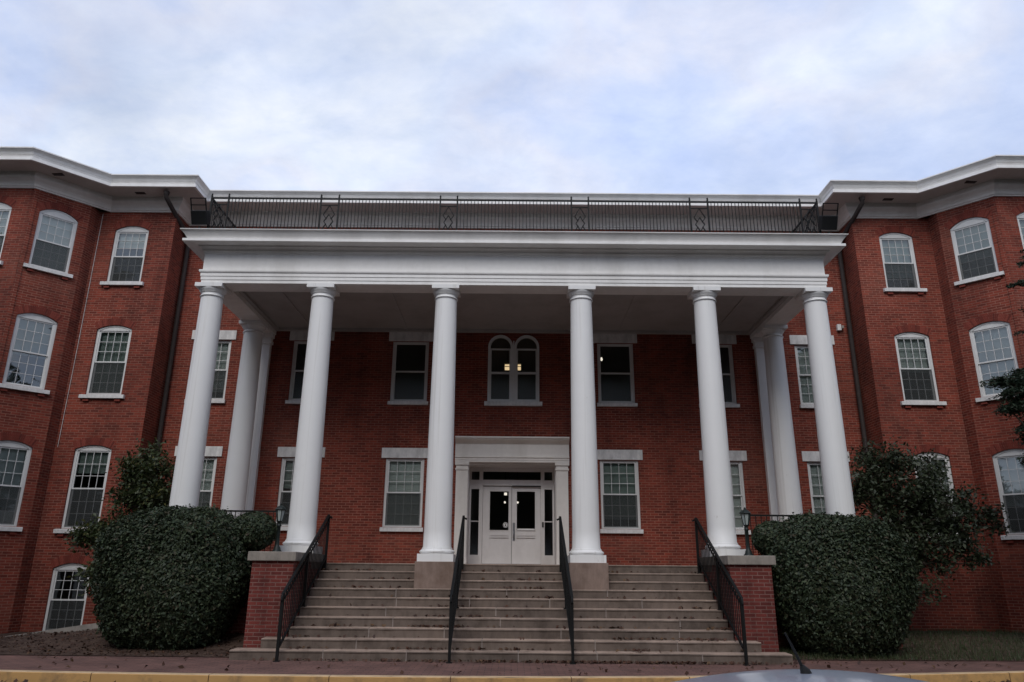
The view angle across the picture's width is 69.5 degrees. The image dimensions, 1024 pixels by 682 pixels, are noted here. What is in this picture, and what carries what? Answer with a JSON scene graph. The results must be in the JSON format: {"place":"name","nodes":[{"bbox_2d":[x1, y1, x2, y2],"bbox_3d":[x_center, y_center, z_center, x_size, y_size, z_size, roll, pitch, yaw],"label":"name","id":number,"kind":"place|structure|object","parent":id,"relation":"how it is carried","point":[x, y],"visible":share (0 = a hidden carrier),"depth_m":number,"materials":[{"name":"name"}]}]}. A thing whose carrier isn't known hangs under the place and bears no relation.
{"place":"outdoors","nodes":[
{"label":"outdoors","id":0,"kind":"place"},
{"bbox_2d":[0,628,244,656],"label":"mulch bed","id":1,"kind":"object","parent":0,"point":[230,640],"visible":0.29,"depth_m":13.91,"materials":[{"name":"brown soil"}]},
{"bbox_2d":[3,623,99,636],"bbox_3d":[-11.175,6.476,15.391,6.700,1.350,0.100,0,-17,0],"label":"concrete edging","id":2,"kind":"object","parent":1,"relation":"on","point":[81,627],"visible":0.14,"depth_m":15.48,"materials":[{"name":"grey concrete"}]},
{"bbox_2d":[63,435,175,597],"bbox_3d":[-8.819,4.351,16.698,2.634,4.438,2.082,0,-17,0],"label":"tree","id":3,"kind":"object","parent":1,"relation":"on","point":[144,489],"visible":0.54,"depth_m":16.69,"materials":[{"name":"green plant"}]},
{"bbox_2d":[85,502,276,650],"bbox_3d":[-6.463,4.619,14.544,3.426,2.810,2.154,0,-17,0],"label":"clipped bush","id":4,"kind":"object","parent":1,"relation":"on","point":[168,577],"visible":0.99,"depth_m":13.82,"materials":[{"name":"green plant"}]},
{"bbox_2d":[0,655,1023,681],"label":"pavement","id":5,"kind":"structure","parent":0,"point":[212,665],"depth_m":12.17,"materials":[{"name":"brick"}]},
{"bbox_2d":[243,551,322,647],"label":"brick pier","id":6,"kind":"structure","parent":5,"relation":"on","point":[272,572],"depth_m":13.74,"materials":[{"name":"brick"}]},
{"bbox_2d":[272,503,286,551],"bbox_3d":[-4.702,3.768,14.893,0.250,0.965,0.217,0,-17,0],"label":"lamp post","id":7,"kind":"object","parent":6,"relation":"on","point":[281,509],"visible":0.91,"depth_m":14.89,"materials":[{"name":"black metal"}]},
{"bbox_2d":[229,563,792,664],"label":"entrance steps","id":8,"kind":"structure","parent":5,"relation":"on","point":[542,634],"depth_m":13.88,"materials":[{"name":"concrete"}]},
{"bbox_2d":[273,514,332,661],"bbox_3d":[-4.015,4.670,14.441,0.129,2.704,3.046,0,-17,0],"label":"handrail","id":9,"kind":"object","parent":8,"relation":"on","point":[301,566],"visible":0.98,"depth_m":14.20,"materials":[{"name":"black metal"}]},
{"bbox_2d":[446,515,466,662],"bbox_3d":[-1.055,4.695,14.441,0.129,2.704,3.046,0,-17,0],"label":"handrail","id":10,"kind":"object","parent":8,"relation":"on","point":[456,578],"visible":0.97,"depth_m":13.99,"materials":[{"name":"black metal"}]},
{"bbox_2d":[556,516,575,663],"bbox_3d":[1.036,4.712,14.441,0.129,2.704,3.046,0,-17,0],"label":"handrail","id":11,"kind":"object","parent":8,"relation":"on","point":[566,577],"visible":0.99,"depth_m":14.04,"materials":[{"name":"black metal"}]},
{"bbox_2d":[692,517,750,665],"bbox_3d":[4.016,4.737,14.441,0.129,2.704,3.046,0,-17,0],"label":"handrail","id":12,"kind":"object","parent":8,"relation":"on","point":[725,572],"visible":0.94,"depth_m":14.21,"materials":[{"name":"black metal"}]},
{"bbox_2d":[700,555,778,651],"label":"brick pier","id":13,"kind":"structure","parent":5,"relation":"on","point":[751,576],"depth_m":13.75,"materials":[{"name":"brick"}]},
{"bbox_2d":[739,507,753,555],"bbox_3d":[4.738,3.847,14.893,0.250,0.965,0.217,0,-17,0],"label":"lamp post","id":14,"kind":"object","parent":13,"relation":"on","point":[744,513],"visible":0.95,"depth_m":14.89,"materials":[{"name":"black metal"}]},
{"bbox_2d":[979,249,1023,465],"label":"evergreen tree","id":15,"kind":"object","parent":5,"relation":"on","point":[1014,381],"visible":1,"depth_m":14.86,"materials":[{"name":"green plant"}]},
{"bbox_2d":[0,0,1023,194],"label":"sky","id":16,"kind":"structure","parent":0,"point":[797,97],"materials":[{"name":"white"}]},
{"bbox_2d":[779,627,1023,660],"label":"lawn ground","id":17,"kind":"structure","parent":0,"point":[944,640],"depth_m":14.91,"materials":[{"name":"green plant"}]},
{"bbox_2d":[751,508,925,657],"bbox_3d":[6.385,4.746,14.556,3.103,2.802,2.226,0,-17,0],"label":"clipped bush","id":18,"kind":"object","parent":17,"relation":"on","point":[848,585],"visible":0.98,"depth_m":13.79,"materials":[{"name":"green plant"}]},
{"bbox_2d":[848,434,1014,613],"bbox_3d":[9.140,4.379,16.431,3.935,4.609,2.023,0,-17,0],"label":"tree","id":19,"kind":"object","parent":17,"relation":"on","point":[925,517],"visible":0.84,"depth_m":16.33,"materials":[{"name":"green plant"}]},
{"label":"road","id":20,"kind":"structure","parent":0,"visible":0},
{"bbox_2d":[1,568,1011,681],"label":"fallen leaves","id":21,"kind":"object","parent":20,"relation":"on","point":[482,661],"visible":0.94,"depth_m":12.95,"materials":[{"name":"brown plant"}]},
{"bbox_2d":[0,146,1023,649],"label":"brick building","id":22,"kind":"structure","parent":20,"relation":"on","point":[378,402],"depth_m":19.71,"materials":[{"name":"red brick"}]},
{"bbox_2d":[0,195,17,264],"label":"window","id":23,"kind":"structure","parent":22,"relation":"in","point":[5,210],"depth_m":19.76,"materials":[{"name":"glass"}]},
{"bbox_2d":[0,432,38,534],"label":"window","id":24,"kind":"structure","parent":22,"relation":"in","point":[15,456],"depth_m":18.32,"materials":[{"name":"glass"}]},
{"bbox_2d":[0,305,62,396],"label":"window","id":25,"kind":"structure","parent":22,"relation":"in","point":[33,334],"depth_m":19.21,"materials":[{"name":"glass"}]},
{"bbox_2d":[23,202,84,279],"bbox_3d":[-12.420,-2.747,20.023,0.261,2.120,1.199,-16,-24,42],"label":"window","id":26,"kind":"structure","parent":22,"relation":"in","point":[52,247],"depth_m":20.08,"materials":[{"name":"glass"}]},
{"bbox_2d":[42,555,93,630],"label":"window","id":27,"kind":"structure","parent":22,"relation":"in","point":[73,566],"depth_m":18.24,"materials":[{"name":"paint"}]},
{"bbox_2d":[53,437,115,535],"bbox_3d":[-10.877,3.721,18.920,1.180,2.500,0.261,0,-17,0],"label":"window","id":28,"kind":"structure","parent":22,"relation":"in","point":[94,458],"depth_m":19.16,"materials":[{"name":"paint"}]},
{"bbox_2d":[78,318,135,401],"bbox_3d":[-10.850,0.500,19.928,1.180,2.330,0.261,0,-17,0],"label":"window","id":29,"kind":"structure","parent":22,"relation":"in","point":[106,377],"depth_m":20.00,"materials":[{"name":"paint"}]},
{"bbox_2d":[100,219,152,287],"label":"window","id":30,"kind":"structure","parent":22,"relation":"in","point":[132,237],"depth_m":21.02,"materials":[{"name":"paint"}]},
{"bbox_2d":[174,446,222,508],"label":"window","id":31,"kind":"structure","parent":22,"relation":"in","point":[209,466],"depth_m":19.94,"materials":[{"name":"glass"}]},
{"bbox_2d":[190,198,210,227],"bbox_3d":[-7.546,-2.927,17.802,0.380,0.955,0.464,0,-17,0],"label":"floodlight","id":32,"kind":"object","parent":22,"relation":"on","point":[200,217],"visible":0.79,"depth_m":17.77,"materials":[{"name":"black metal"}]},
{"bbox_2d":[184,330,236,403],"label":"window","id":33,"kind":"structure","parent":22,"relation":"in","point":[224,347],"depth_m":20.89,"materials":[{"name":"paint"}]},
{"bbox_2d":[210,510,277,550],"bbox_3d":[-5.874,4.145,15.715,1.782,1.058,0.044,0,-17,0],"label":"porch railing","id":34,"kind":"object","parent":22,"relation":"on","point":[246,511],"visible":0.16,"depth_m":15.85,"materials":[{"name":"black metal"}]},
{"bbox_2d":[276,447,324,530],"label":"window","id":35,"kind":"structure","parent":22,"relation":"in","point":[287,467],"depth_m":19.94,"materials":[{"name":"paint"}]},
{"bbox_2d":[285,331,334,403],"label":"window","id":36,"kind":"structure","parent":22,"relation":"in","point":[294,335],"depth_m":20.86,"materials":[{"name":"paint"}]},
{"bbox_2d":[379,448,427,531],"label":"window","id":37,"kind":"structure","parent":22,"relation":"in","point":[404,478],"depth_m":19.84,"materials":[{"name":"glass"}]},
{"bbox_2d":[387,332,433,404],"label":"window","id":38,"kind":"structure","parent":22,"relation":"in","point":[393,336],"depth_m":20.87,"materials":[{"name":"paint"}]},
{"bbox_2d":[482,486,511,563],"bbox_3d":[-0.412,5.011,20.151,0.789,2.050,0.062,0,-17,0],"label":"door","id":39,"kind":"structure","parent":22,"relation":"in","point":[496,544],"depth_m":20.05,"materials":[{"name":"paint"}]},
{"bbox_2d":[504,347,508,369],"bbox_3d":[-0.140,0.555,23.401,0.230,0.750,0.230,0,-17,0],"label":"ceiling light","id":40,"kind":"object","parent":22,"relation":"hanging from","point":[506,364],"visible":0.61,"depth_m":23.26,"materials":[{"name":"white"}]},
{"bbox_2d":[484,335,541,405],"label":"window","id":41,"kind":"structure","parent":22,"relation":"in","point":[513,400],"depth_m":20.67,"materials":[{"name":"paint"}]},
{"bbox_2d":[207,193,821,232],"bbox_3d":[0.051,-2.447,19.667,14.924,1.285,3.522,0,-17,0],"label":"roof railing","id":42,"kind":"object","parent":22,"relation":"on","point":[799,202],"visible":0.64,"depth_m":18.07,"materials":[{"name":"black metal"}]},
{"bbox_2d":[518,347,521,369],"bbox_3d":[0.195,0.558,23.401,0.230,0.750,0.230,0,-17,0],"label":"ceiling light","id":43,"kind":"object","parent":22,"relation":"hanging from","point":[519,365],"visible":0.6,"depth_m":23.25,"materials":[{"name":"white"}]},
{"bbox_2d":[511,487,540,563],"bbox_3d":[0.389,5.008,20.120,0.789,2.050,0.127,0,-17,0],"label":"door","id":44,"kind":"structure","parent":22,"relation":"in","point":[526,543],"depth_m":20.04,"materials":[{"name":"paint"}]},
{"bbox_2d":[593,334,637,406],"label":"window","id":45,"kind":"structure","parent":22,"relation":"in","point":[597,338],"depth_m":20.87,"materials":[{"name":"paint"}]},
{"bbox_2d":[597,450,643,533],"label":"window","id":46,"kind":"structure","parent":22,"relation":"in","point":[619,480],"depth_m":19.86,"materials":[{"name":"glass"}]},
{"bbox_2d":[691,335,739,407],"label":"window","id":47,"kind":"structure","parent":22,"relation":"in","point":[723,339],"depth_m":20.86,"materials":[{"name":"paint"}]},
{"bbox_2d":[699,450,750,534],"bbox_3d":[5.706,4.042,19.754,1.280,2.200,0.261,0,-17,0],"label":"window","id":48,"kind":"structure","parent":22,"relation":"in","point":[736,468],"depth_m":19.89,"materials":[{"name":"paint"}]},
{"bbox_2d":[744,514,792,554],"bbox_3d":[5.864,4.243,15.715,1.782,1.058,0.044,0,-17,0],"label":"porch railing","id":49,"kind":"object","parent":22,"relation":"on","point":[766,520],"visible":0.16,"depth_m":15.85,"materials":[{"name":"black metal"}]},
{"bbox_2d":[789,335,834,408],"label":"window","id":50,"kind":"structure","parent":22,"relation":"in","point":[800,343],"depth_m":20.87,"materials":[{"name":"paint"}]},
{"bbox_2d":[801,451,849,514],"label":"window","id":51,"kind":"structure","parent":22,"relation":"in","point":[813,457],"depth_m":19.94,"materials":[{"name":"glass"}]},
{"bbox_2d":[818,203,838,232],"bbox_3d":[7.654,-2.800,17.802,0.380,0.955,0.464,0,-17,0],"label":"floodlight","id":52,"kind":"object","parent":22,"relation":"on","point":[827,222],"visible":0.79,"depth_m":17.77,"materials":[{"name":"black metal"}]},
{"bbox_2d":[836,324,843,330],"bbox_3d":[9.354,-0.383,21.036,0.180,0.180,0.118,0,-17,0],"label":"wall light","id":53,"kind":"object","parent":22,"relation":"attached to","point":[839,327],"visible":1,"depth_m":21.00,"materials":[{"name":"paint"}]},
{"bbox_2d":[875,226,926,294],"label":"window","id":54,"kind":"structure","parent":22,"relation":"in","point":[895,251],"depth_m":20.97,"materials":[{"name":"glass"}]},
{"bbox_2d":[890,325,946,407],"bbox_3d":[10.900,0.683,19.928,1.180,2.330,0.261,0,-17,0],"label":"window","id":55,"kind":"structure","parent":22,"relation":"in","point":[910,347],"depth_m":20.08,"materials":[{"name":"paint"}]},
{"bbox_2d":[909,444,969,543],"bbox_3d":[10.873,3.904,18.920,1.180,2.500,0.261,0,-17,0],"label":"window","id":56,"kind":"structure","parent":22,"relation":"in","point":[937,447],"depth_m":19.20,"materials":[{"name":"paint"}]},
{"bbox_2d":[944,210,1004,287],"bbox_3d":[12.525,-2.538,20.023,1.199,2.120,0.261,-16,-24,42],"label":"window","id":57,"kind":"structure","parent":22,"relation":"in","point":[972,240],"depth_m":20.11,"materials":[{"name":"glass"}]},
{"bbox_2d":[963,313,1018,404],"bbox_3d":[12.500,0.435,19.093,1.160,2.350,0.261,-16,-24,42],"label":"window","id":58,"kind":"structure","parent":22,"relation":"in","point":[994,354],"depth_m":19.22,"materials":[{"name":"paint"}]},
{"bbox_2d":[986,441,1023,542],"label":"window","id":59,"kind":"structure","parent":22,"relation":"in","point":[1009,472],"depth_m":18.34,"materials":[{"name":"glass"}]},
{"bbox_2d":[1011,204,1023,248],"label":"window","id":60,"kind":"structure","parent":22,"relation":"in","point":[1020,217],"depth_m":19.76,"materials":[{"name":"paint"}]},
{"bbox_2d":[0,670,1023,681],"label":"kerb","id":61,"kind":"structure","parent":20,"relation":"on","point":[84,676],"depth_m":11.04,"materials":[{"name":"yellow paint"}]},
{"bbox_2d":[675,633,926,681],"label":"parked car","id":62,"kind":"object","parent":20,"relation":"on","point":[803,673],"visible":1,"depth_m":2.64,"materials":[{"name":"silver metal"}]}
]}

